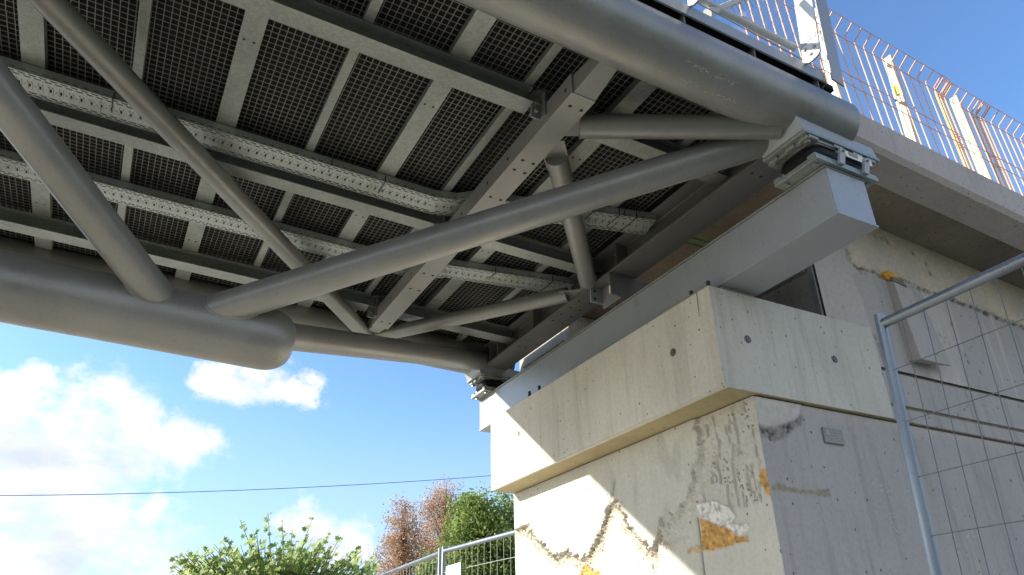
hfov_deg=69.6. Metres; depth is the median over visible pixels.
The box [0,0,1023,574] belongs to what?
sky
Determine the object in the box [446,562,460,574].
fence notice
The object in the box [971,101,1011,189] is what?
orange panel
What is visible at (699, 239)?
conduit
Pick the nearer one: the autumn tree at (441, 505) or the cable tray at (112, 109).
the cable tray at (112, 109)
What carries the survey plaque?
attached to the concrete abutment
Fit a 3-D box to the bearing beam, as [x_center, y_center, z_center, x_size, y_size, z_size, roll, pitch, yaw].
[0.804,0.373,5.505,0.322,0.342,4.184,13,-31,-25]
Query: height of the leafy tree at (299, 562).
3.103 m
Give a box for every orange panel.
[739,0,975,171]
[935,80,972,168]
[936,78,1023,195]
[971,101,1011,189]
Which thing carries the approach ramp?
on the concrete abutment
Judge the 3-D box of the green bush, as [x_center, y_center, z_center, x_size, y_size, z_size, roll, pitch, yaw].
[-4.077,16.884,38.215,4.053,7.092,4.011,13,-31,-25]
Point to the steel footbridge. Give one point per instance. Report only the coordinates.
(674, 116)
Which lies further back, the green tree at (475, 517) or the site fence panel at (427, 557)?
the green tree at (475, 517)
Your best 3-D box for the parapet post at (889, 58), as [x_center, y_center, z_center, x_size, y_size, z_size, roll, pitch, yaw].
[2.865,-1.338,5.430,0.246,1.080,0.098,21,-35,-36]
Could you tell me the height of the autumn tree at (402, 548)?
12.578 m
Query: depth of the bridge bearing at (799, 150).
3.98 m
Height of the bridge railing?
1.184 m
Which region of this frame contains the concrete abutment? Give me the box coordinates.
[491,228,1023,574]
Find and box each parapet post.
[815,8,842,98]
[884,54,918,142]
[949,95,992,179]
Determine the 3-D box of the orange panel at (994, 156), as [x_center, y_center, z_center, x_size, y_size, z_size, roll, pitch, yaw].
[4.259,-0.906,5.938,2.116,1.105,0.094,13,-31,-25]
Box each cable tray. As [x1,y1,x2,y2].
[0,55,655,234]
[0,148,573,291]
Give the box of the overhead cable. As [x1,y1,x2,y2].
[0,475,490,495]
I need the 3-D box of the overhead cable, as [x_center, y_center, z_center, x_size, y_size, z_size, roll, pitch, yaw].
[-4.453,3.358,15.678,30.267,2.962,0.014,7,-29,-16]
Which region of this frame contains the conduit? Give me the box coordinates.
[685,235,712,247]
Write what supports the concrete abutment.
on the ground
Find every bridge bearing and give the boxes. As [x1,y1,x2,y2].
[465,367,519,399]
[762,116,879,189]
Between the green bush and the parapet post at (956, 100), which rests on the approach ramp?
the parapet post at (956, 100)
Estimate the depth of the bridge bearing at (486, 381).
7.01 m
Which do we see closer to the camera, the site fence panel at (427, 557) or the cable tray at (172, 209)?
the cable tray at (172, 209)
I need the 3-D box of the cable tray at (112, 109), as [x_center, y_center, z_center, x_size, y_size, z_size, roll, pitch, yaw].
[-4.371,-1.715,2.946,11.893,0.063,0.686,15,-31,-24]
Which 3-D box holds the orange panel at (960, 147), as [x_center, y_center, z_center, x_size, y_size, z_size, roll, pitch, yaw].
[3.404,-1.161,5.578,0.168,0.949,0.094,13,-31,-25]
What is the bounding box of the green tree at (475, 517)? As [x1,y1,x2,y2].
[430,481,515,574]
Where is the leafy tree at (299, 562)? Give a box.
[168,511,379,574]
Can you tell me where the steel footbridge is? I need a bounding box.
[0,0,859,373]
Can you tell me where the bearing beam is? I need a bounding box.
[479,164,878,432]
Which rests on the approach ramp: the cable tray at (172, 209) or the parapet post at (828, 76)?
the parapet post at (828, 76)
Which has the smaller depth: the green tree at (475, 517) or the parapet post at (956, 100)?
the parapet post at (956, 100)
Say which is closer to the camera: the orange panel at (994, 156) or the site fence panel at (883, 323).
the site fence panel at (883, 323)
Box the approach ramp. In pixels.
[582,114,1023,319]
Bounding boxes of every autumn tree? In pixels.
[365,492,432,574]
[413,474,463,573]
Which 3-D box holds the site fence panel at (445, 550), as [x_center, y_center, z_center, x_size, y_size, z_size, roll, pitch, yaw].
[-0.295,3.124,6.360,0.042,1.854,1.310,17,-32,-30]
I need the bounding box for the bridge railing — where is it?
[688,0,843,86]
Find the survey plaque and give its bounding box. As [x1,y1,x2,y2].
[821,427,844,445]
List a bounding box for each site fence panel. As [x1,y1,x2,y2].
[373,548,441,574]
[441,530,515,574]
[874,253,1023,574]
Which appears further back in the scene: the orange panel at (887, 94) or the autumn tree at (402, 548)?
the autumn tree at (402, 548)
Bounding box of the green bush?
[408,544,462,574]

